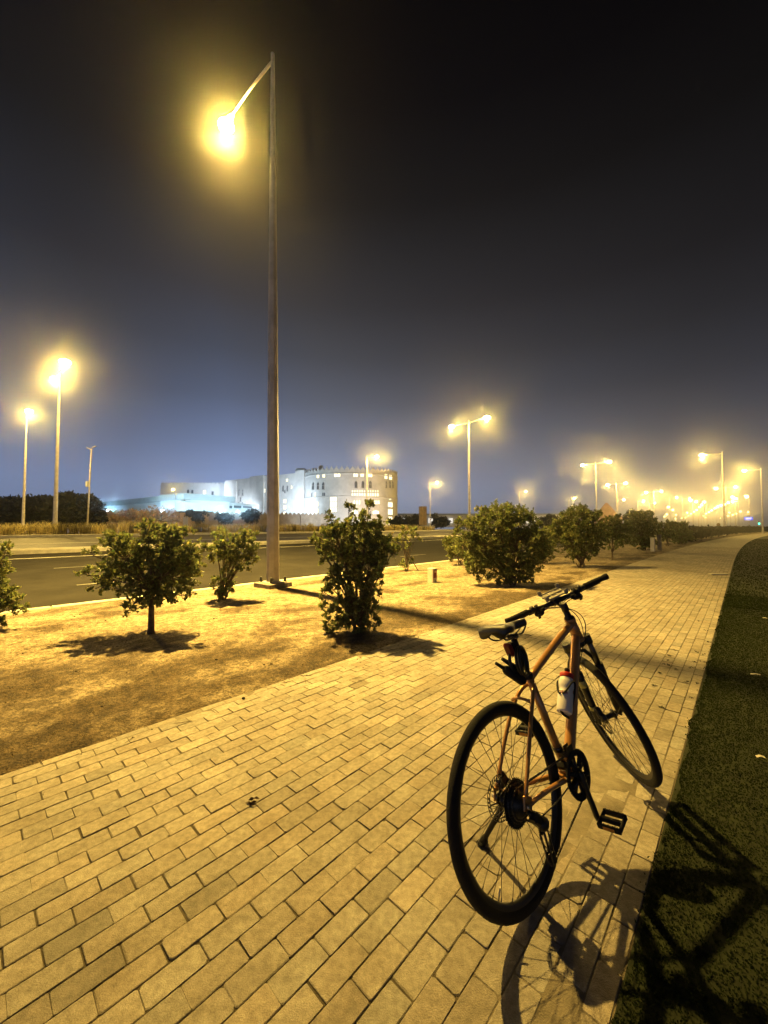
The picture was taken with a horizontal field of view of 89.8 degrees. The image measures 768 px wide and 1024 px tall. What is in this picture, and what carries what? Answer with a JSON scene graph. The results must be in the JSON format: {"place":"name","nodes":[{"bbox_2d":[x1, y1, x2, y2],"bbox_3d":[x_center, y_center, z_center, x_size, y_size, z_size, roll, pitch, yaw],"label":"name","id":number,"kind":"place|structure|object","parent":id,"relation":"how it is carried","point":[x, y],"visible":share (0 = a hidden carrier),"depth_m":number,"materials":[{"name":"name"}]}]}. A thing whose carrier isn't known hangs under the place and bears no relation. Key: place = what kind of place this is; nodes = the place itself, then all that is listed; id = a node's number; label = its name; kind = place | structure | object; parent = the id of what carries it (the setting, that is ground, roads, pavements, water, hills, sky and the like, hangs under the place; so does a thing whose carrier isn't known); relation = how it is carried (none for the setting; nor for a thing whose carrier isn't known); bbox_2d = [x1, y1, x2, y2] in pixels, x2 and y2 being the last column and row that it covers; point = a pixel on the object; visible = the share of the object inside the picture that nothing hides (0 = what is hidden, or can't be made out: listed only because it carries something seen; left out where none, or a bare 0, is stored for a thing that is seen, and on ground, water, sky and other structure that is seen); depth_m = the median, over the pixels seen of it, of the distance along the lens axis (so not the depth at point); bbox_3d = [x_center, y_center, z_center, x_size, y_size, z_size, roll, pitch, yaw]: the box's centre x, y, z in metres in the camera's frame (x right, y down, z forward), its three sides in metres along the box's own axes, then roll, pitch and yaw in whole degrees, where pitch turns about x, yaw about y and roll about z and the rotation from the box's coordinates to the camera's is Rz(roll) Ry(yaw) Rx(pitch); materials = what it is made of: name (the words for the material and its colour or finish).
{"place":"outdoors","nodes":[
{"label":"outdoors","id":0,"kind":"place"},
{"bbox_2d":[134,505,181,525],"bbox_3d":[-30.358,0.568,51.862,6.603,3.065,2.658,0,-2,0],"label":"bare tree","id":1,"kind":"object","parent":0,"point":[157,511],"visible":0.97,"depth_m":51.86,"materials":[{"name":"brown plant"}]},
{"bbox_2d":[102,493,258,513],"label":"modern building","id":2,"kind":"structure","parent":0,"point":[202,502],"depth_m":104.13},
{"bbox_2d":[160,483,224,495],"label":"block","id":3,"kind":"structure","parent":2,"relation":"on","point":[218,489],"depth_m":152.45,"materials":[{"name":"beige paint"}]},
{"bbox_2d":[177,511,210,526],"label":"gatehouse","id":4,"kind":"object","parent":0,"point":[185,520],"visible":0.43,"depth_m":66.16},
{"bbox_2d":[183,517,187,525],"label":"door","id":5,"kind":"structure","parent":4,"relation":"in","point":[185,520],"depth_m":66.03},
{"bbox_2d":[0,520,434,534],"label":"tall dry grass","id":6,"kind":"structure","parent":0,"point":[21,529],"depth_m":28.36,"materials":[{"name":"brown plant"}]},
{"bbox_2d":[105,509,329,526],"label":"boundary wall","id":7,"kind":"structure","parent":0,"point":[294,518],"depth_m":97.03,"materials":[{"name":"paint"}]},
{"bbox_2d":[0,531,531,548],"bbox_3d":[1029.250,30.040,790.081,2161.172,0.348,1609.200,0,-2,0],"label":"road","id":8,"kind":"structure","parent":0,"point":[50,542],"depth_m":24.41,"materials":[{"name":"grey asphalt"}]},
{"bbox_2d":[38,533,451,543],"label":"edge line","id":9,"kind":"object","parent":8,"relation":"on","point":[202,539],"visible":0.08,"depth_m":23.98,"materials":[{"name":"paint"}]},
{"bbox_2d":[0,529,545,537],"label":"kerb","id":10,"kind":"structure","parent":8,"relation":"on","point":[55,535],"depth_m":26.69,"materials":[{"name":"concrete"}]},
{"bbox_2d":[606,482,626,513],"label":"street lamp","id":11,"kind":"object","parent":8,"relation":"on","point":[616,493],"visible":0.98,"depth_m":100.75,"materials":[{"name":"grey metal"}]},
{"bbox_2d":[25,528,554,533],"bbox_3d":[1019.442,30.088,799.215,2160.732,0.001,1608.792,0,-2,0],"label":"other carriageway","id":12,"kind":"structure","parent":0,"point":[435,529],"depth_m":71.10,"materials":[{"name":"grey asphalt"}]},
{"bbox_2d":[50,359,70,527],"bbox_3d":[-23.969,-4.511,28.289,5.260,12.250,0.660,-2,-3,43],"label":"street lamp","id":13,"kind":"object","parent":12,"relation":"on","point":[63,362],"visible":1,"depth_m":28.19,"materials":[{"name":"grey metal"}]},
{"bbox_2d":[366,455,378,520],"bbox_3d":[-1.645,-2.649,53.834,2.363,10.412,0.561,-2,-3,43],"label":"street lamp","id":14,"kind":"object","parent":12,"relation":"on","point":[376,456],"visible":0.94,"depth_m":54.50,"materials":[{"name":"grey metal"}]},
{"bbox_2d":[225,465,397,526],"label":"round ended building","id":15,"kind":"structure","parent":0,"point":[319,490],"depth_m":116.73,"materials":[{"name":"paint"}]},
{"bbox_2d":[330,497,336,501],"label":"window","id":16,"kind":"structure","parent":15,"relation":"in","point":[332,499],"depth_m":112.57,"materials":[{"name":"beige glass"}]},
{"bbox_2d":[330,502,336,506],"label":"window","id":17,"kind":"structure","parent":15,"relation":"in","point":[332,504],"depth_m":112.54,"materials":[{"name":"beige glass"}]},
{"bbox_2d":[388,509,392,514],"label":"window","id":18,"kind":"structure","parent":15,"relation":"in","point":[390,511],"depth_m":118.89,"materials":[{"name":"beige glass"}]},
{"bbox_2d":[0,532,664,610],"bbox_3d":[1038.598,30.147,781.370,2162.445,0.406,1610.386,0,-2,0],"label":"road","id":19,"kind":"structure","parent":0,"point":[41,580],"depth_m":12.34,"materials":[{"name":"grey asphalt"}]},
{"bbox_2d":[3,537,496,559],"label":"edge line","id":20,"kind":"object","parent":19,"relation":"on","point":[96,555],"visible":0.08,"depth_m":14.97,"materials":[{"name":"paint"}]},
{"bbox_2d":[4,532,582,554],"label":"median kerb","id":21,"kind":"structure","parent":19,"relation":"on","point":[44,550],"depth_m":17.10,"materials":[{"name":"concrete"}]},
{"bbox_2d":[449,416,489,534],"bbox_3d":[9.027,-3.665,40.923,0.660,12.250,5.260,2,-3,-40],"label":"street lamp","id":22,"kind":"object","parent":21,"relation":"on","point":[453,426],"visible":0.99,"depth_m":40.84,"materials":[{"name":"grey metal"}]},
{"bbox_2d":[581,461,611,510],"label":"street lamp","id":23,"kind":"object","parent":21,"relation":"on","point":[595,478],"visible":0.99,"depth_m":67.87,"materials":[{"name":"grey metal"}]},
{"bbox_2d":[0,544,588,613],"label":"kerb","id":24,"kind":"structure","parent":19,"relation":"on","point":[54,606],"depth_m":7.32,"materials":[{"name":"concrete"}]},
{"bbox_2d":[63,538,613,584],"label":"lane dashes","id":25,"kind":"object","parent":19,"relation":"on","point":[113,581],"visible":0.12,"depth_m":12.10,"materials":[{"name":"paint"}]},
{"bbox_2d":[714,486,736,525],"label":"street lamp","id":26,"kind":"object","parent":19,"relation":"on","point":[726,503],"visible":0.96,"depth_m":108.88,"materials":[{"name":"grey"}]},
{"bbox_2d":[744,517,752,525],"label":"blue sign","id":27,"kind":"object","parent":19,"relation":"on","point":[748,518],"visible":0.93,"depth_m":120.02,"materials":[{"name":"blue"}]},
{"bbox_2d":[0,547,740,1023],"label":"paved path","id":28,"kind":"structure","parent":0,"point":[270,981],"depth_m":1.70,"materials":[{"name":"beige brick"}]},
{"bbox_2d":[246,796,259,805],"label":"dead leaf","id":29,"kind":"object","parent":28,"relation":"on","point":[251,803],"visible":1,"depth_m":1.95,"materials":[{"name":"brown plant"}]},
{"bbox_2d":[446,574,662,925],"bbox_3d":[0.799,0.931,1.863,1.647,1.125,0.538,2,-17,-40],"label":"bicycle","id":30,"kind":"object","parent":28,"relation":"on","point":[514,801],"visible":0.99,"depth_m":1.65,"materials":[{"name":"orange paint"}]},
{"bbox_2d":[495,645,528,685],"bbox_3d":[0.587,0.692,1.734,0.141,0.173,0.111,2,-17,-40],"label":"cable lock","id":31,"kind":"object","parent":30,"relation":"hanging from","point":[515,672],"visible":0.96,"depth_m":1.72,"materials":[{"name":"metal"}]},
{"bbox_2d":[556,668,573,715],"bbox_3d":[0.901,0.894,1.917,0.163,0.199,0.072,2,-17,-40],"label":"water bottle","id":32,"kind":"object","parent":30,"relation":"in","point":[565,701],"visible":0.96,"depth_m":1.89,"materials":[{"name":"white plastic"}]},
{"bbox_2d":[708,573,728,574],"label":"concrete slab","id":33,"kind":"structure","parent":28,"relation":"on","point":[718,574],"depth_m":11.15,"materials":[{"name":"beige concrete"}]},
{"bbox_2d":[0,531,767,775],"bbox_3d":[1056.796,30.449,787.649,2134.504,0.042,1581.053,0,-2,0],"label":"verge ground","id":34,"kind":"structure","parent":0,"point":[200,630],"depth_m":4.54,"materials":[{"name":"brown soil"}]},
{"bbox_2d":[0,539,30,626],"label":"leafy shrub","id":35,"kind":"object","parent":34,"relation":"on","point":[11,601],"visible":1,"depth_m":5.26,"materials":[{"name":"green plant"}]},
{"bbox_2d":[73,517,211,634],"bbox_3d":[-3.089,0.840,5.111,1.731,1.568,0.860,0,-2,0],"label":"tree","id":36,"kind":"object","parent":34,"relation":"on","point":[168,559],"visible":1,"depth_m":4.97,"materials":[{"name":"green plant"}]},
{"bbox_2d":[206,525,260,600],"bbox_3d":[-2.862,0.979,7.346,0.981,1.462,0.709,1,-2,-32],"label":"leafy shrub","id":37,"kind":"object","parent":34,"relation":"on","point":[229,556],"visible":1,"depth_m":7.29,"materials":[{"name":"green plant"}]},
{"bbox_2d":[218,52,291,588],"bbox_3d":[-3.577,-4.742,9.941,3.245,13.080,0.635,-2,-3,39],"label":"street lamp","id":38,"kind":"object","parent":34,"relation":"on","point":[226,126],"visible":0.98,"depth_m":8.99,"materials":[{"name":"metal"}]},
{"bbox_2d":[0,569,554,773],"bbox_3d":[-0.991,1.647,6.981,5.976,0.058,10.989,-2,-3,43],"label":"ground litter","id":39,"kind":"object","parent":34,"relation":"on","point":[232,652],"visible":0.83,"depth_m":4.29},
{"bbox_2d":[307,498,401,633],"bbox_3d":[-0.381,0.761,5.174,1.260,1.888,0.704,0,-2,0],"label":"leafy shrub","id":40,"kind":"object","parent":34,"relation":"on","point":[350,557],"visible":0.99,"depth_m":5.08,"materials":[{"name":"green plant"}]},
{"bbox_2d":[397,525,422,570],"bbox_3d":[0.832,1.137,12.138,0.825,1.496,0.600,0,-2,0],"label":"staked sapling","id":41,"kind":"object","parent":34,"relation":"on","point":[405,564],"visible":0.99,"depth_m":12.12,"materials":[{"name":"green plant"}]},
{"bbox_2d":[428,567,436,582],"bbox_3d":[1.195,1.589,9.524,0.178,0.413,0.170,-2,-3,43],"label":"cable marker","id":42,"kind":"object","parent":34,"relation":"on","point":[432,575],"visible":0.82,"depth_m":9.46,"materials":[{"name":"plastic"}]},
{"bbox_2d":[442,534,474,564],"bbox_3d":[2.722,1.345,13.685,1.337,1.197,0.823,0,-2,0],"label":"leafy shrub","id":43,"kind":"object","parent":34,"relation":"on","point":[448,541],"visible":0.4,"depth_m":13.61,"materials":[{"name":"green plant"}]},
{"bbox_2d":[463,550,483,572],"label":"leafy shrub","id":44,"kind":"object","parent":34,"relation":"on","point":[466,554],"visible":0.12,"depth_m":11.34,"materials":[{"name":"green plant"}]},
{"bbox_2d":[451,498,555,584],"bbox_3d":[2.797,0.726,9.148,2.434,2.106,1.311,0,-2,0],"label":"leafy shrub","id":45,"kind":"object","parent":34,"relation":"on","point":[505,517],"visible":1,"depth_m":8.98,"materials":[{"name":"green plant"}]},
{"bbox_2d":[532,530,559,563],"bbox_3d":[5.947,1.256,14.323,1.145,1.423,1.082,0,-2,0],"label":"leafy shrub","id":46,"kind":"object","parent":34,"relation":"on","point":[551,557],"visible":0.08,"depth_m":14.33,"materials":[{"name":"green plant"}]},
{"bbox_2d":[546,502,608,567],"bbox_3d":[6.485,0.778,12.887,2.154,2.283,1.356,0,-2,0],"label":"leafy shrub","id":47,"kind":"object","parent":34,"relation":"on","point":[570,527],"visible":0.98,"depth_m":12.75,"materials":[{"name":"green plant"}]},
{"bbox_2d":[602,513,633,559],"bbox_3d":[9.492,1.035,15.884,1.422,1.975,1.074,0,-2,0],"label":"tree","id":48,"kind":"object","parent":34,"relation":"on","point":[613,529],"visible":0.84,"depth_m":15.73,"materials":[{"name":"green plant"}]},
{"bbox_2d":[623,509,663,549],"bbox_3d":[14.841,1.038,22.334,2.439,2.493,1.613,0,-2,0],"label":"leafy shrub","id":49,"kind":"object","parent":34,"relation":"on","point":[644,528],"visible":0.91,"depth_m":22.05,"materials":[{"name":"green plant"}]},
{"bbox_2d":[650,538,654,550],"bbox_3d":[14.879,1.837,21.340,0.205,0.831,0.205,-2,-3,43],"label":"concrete post","id":50,"kind":"object","parent":34,"relation":"on","point":[652,542],"visible":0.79,"depth_m":21.27,"materials":[{"name":"grey concrete"}]},
{"bbox_2d":[657,535,661,549],"bbox_3d":[15.879,1.795,22.232,0.205,0.980,0.205,-2,-3,43],"label":"concrete post","id":51,"kind":"object","parent":34,"relation":"on","point":[659,546],"visible":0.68,"depth_m":22.16,"materials":[{"name":"grey concrete"}]},
{"bbox_2d":[656,519,677,545],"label":"leafy shrub","id":52,"kind":"object","parent":34,"relation":"on","point":[668,525],"visible":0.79,"depth_m":27.23,"materials":[{"name":"green plant"}]},
{"bbox_2d":[664,520,694,543],"bbox_3d":[23.323,1.605,30.373,2.279,1.940,1.613,0,-2,0],"label":"leafy shrub","id":53,"kind":"object","parent":34,"relation":"on","point":[683,533],"visible":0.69,"depth_m":30.10,"materials":[{"name":"green plant"}]},
{"bbox_2d":[699,451,725,535],"bbox_3d":[48.317,-2.631,56.744,0.660,12.250,2.780,2,-3,-41],"label":"street lamp","id":54,"kind":"object","parent":34,"relation":"on","point":[724,521],"visible":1,"depth_m":55.77,"materials":[{"name":"grey metal"}]},
{"bbox_2d":[671,524,767,541],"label":"clipped hedge","id":55,"kind":"object","parent":34,"relation":"on","point":[701,532],"visible":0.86,"depth_m":49.10,"materials":[{"name":"green plant"}]},
{"bbox_2d":[0,0,767,532],"label":"sky","id":56,"kind":"structure","parent":0,"point":[547,220],"materials":[{"name":"black"}]},
{"bbox_2d":[397,514,565,526],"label":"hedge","id":57,"kind":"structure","parent":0,"point":[452,517],"depth_m":189.92,"materials":[{"name":"grey"}]},
{"bbox_2d":[594,503,622,524],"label":"wind tower","id":58,"kind":"structure","parent":0,"point":[607,509],"depth_m":138.19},
{"bbox_2d":[628,546,735,605],"bbox_3d":[13.490,2.031,16.855,2.888,0.001,25.272,-2,-3,43],"label":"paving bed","id":59,"kind":"object","parent":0,"point":[703,583],"visible":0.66,"depth_m":8.87,"materials":[{"name":"beige sand"}]},
{"bbox_2d":[607,536,767,1023],"bbox_3d":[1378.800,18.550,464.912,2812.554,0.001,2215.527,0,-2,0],"label":"lawn","id":60,"kind":"structure","parent":0,"point":[694,1007],"depth_m":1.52,"materials":[{"name":"plant"}]},
{"bbox_2d":[724,539,767,610],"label":"lawn grass","id":61,"kind":"structure","parent":60,"relation":"on","point":[746,581],"depth_m":10.05,"materials":[{"name":"green plant"}]},
{"bbox_2d":[689,533,767,547],"bbox_3d":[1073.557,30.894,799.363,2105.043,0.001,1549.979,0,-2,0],"label":"path","id":62,"kind":"structure","parent":0,"point":[741,541],"depth_m":34.37,"materials":[{"name":"beige brick"}]},
{"bbox_2d":[742,468,763,533],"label":"street lamp","id":63,"kind":"object","parent":62,"relation":"on","point":[761,502],"visible":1,"depth_m":71.67,"materials":[{"name":"grey metal"}]},
{"label":"open land","id":64,"kind":"structure","parent":0,"visible":0},
{"bbox_2d":[0,494,32,529],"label":"dark tree","id":65,"kind":"object","parent":64,"relation":"on","point":[10,509],"visible":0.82,"depth_m":50.76,"materials":[{"name":"green plant"}]},
{"bbox_2d":[21,409,32,524],"bbox_3d":[-37.422,-4.488,40.313,2.780,12.250,0.660,-2,-3,43],"label":"street lamp","id":66,"kind":"object","parent":64,"relation":"on","point":[24,484],"visible":0.98,"depth_m":41.04,"materials":[{"name":"grey metal"}]},
{"bbox_2d":[25,494,49,532],"bbox_3d":[-48.263,0.333,53.652,7.004,5.814,4.302,0,-2,0],"label":"dark tree","id":67,"kind":"object","parent":64,"relation":"on","point":[35,504],"visible":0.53,"depth_m":52.21,"materials":[{"name":"green plant"}]},
{"bbox_2d":[40,490,80,528],"bbox_3d":[-41.106,-0.018,50.005,6.138,5.859,4.254,0,-2,0],"label":"dark tree","id":68,"kind":"object","parent":64,"relation":"on","point":[65,500],"visible":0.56,"depth_m":48.79,"materials":[{"name":"green plant"}]},
{"bbox_2d":[67,493,108,531],"bbox_3d":[-38.496,0.218,50.168,5.456,5.497,4.111,-1,-2,27],"label":"dark tree","id":69,"kind":"object","parent":64,"relation":"on","point":[97,512],"visible":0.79,"depth_m":48.99,"materials":[{"name":"green plant"}]},
{"bbox_2d":[85,446,96,525],"bbox_3d":[-32.846,-2.662,43.127,1.123,9.558,0.400,0,-2,0],"label":"camera pole","id":70,"kind":"object","parent":64,"relation":"on","point":[87,483],"visible":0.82,"depth_m":43.08,"materials":[{"name":"grey metal"}]},
{"bbox_2d":[107,508,147,525],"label":"brown bush","id":71,"kind":"object","parent":64,"relation":"on","point":[127,515],"visible":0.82,"depth_m":57.62,"materials":[{"name":"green plant"}]},
{"bbox_2d":[184,509,209,525],"bbox_3d":[-30.132,0.994,62.114,4.085,2.970,2.068,0,-2,0],"label":"wall tree","id":72,"kind":"object","parent":64,"relation":"on","point":[197,517],"visible":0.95,"depth_m":61.70,"materials":[{"name":"green plant"}]},
{"bbox_2d":[214,512,234,526],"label":"wall tree","id":73,"kind":"object","parent":64,"relation":"on","point":[225,518],"visible":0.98,"depth_m":65.72,"materials":[{"name":"green plant"}]},
{"bbox_2d":[239,508,261,525],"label":"wall tree","id":74,"kind":"object","parent":64,"relation":"on","point":[249,515],"visible":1,"depth_m":65.69,"materials":[{"name":"green plant"}]},
{"bbox_2d":[389,515,408,526],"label":"street tree","id":75,"kind":"object","parent":64,"relation":"on","point":[399,520],"visible":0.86,"depth_m":84.42,"materials":[{"name":"green plant"}]},
{"bbox_2d":[404,514,419,526],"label":"street tree","id":76,"kind":"object","parent":64,"relation":"on","point":[413,519],"visible":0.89,"depth_m":84.35,"materials":[{"name":"green plant"}]},
{"bbox_2d":[419,506,426,525],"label":"pylon sign","id":77,"kind":"object","parent":64,"relation":"on","point":[422,515],"visible":0.86,"depth_m":69.85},
{"bbox_2d":[430,513,450,528],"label":"street tree","id":78,"kind":"object","parent":64,"relation":"on","point":[440,522],"visible":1,"depth_m":84.45,"materials":[{"name":"green plant"}]},
{"bbox_2d":[622,508,647,522],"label":"street tree","id":79,"kind":"object","parent":64,"relation":"on","point":[624,517],"visible":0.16,"depth_m":79.83,"materials":[{"name":"green plant"}]},
{"label":"grass bed","id":80,"kind":"structure","parent":0,"visible":0},
{"bbox_2d":[538,514,557,528],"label":"street tree","id":81,"kind":"object","parent":80,"relation":"on","point":[547,519],"visible":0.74,"depth_m":84.34,"materials":[{"name":"green plant"}]}
]}

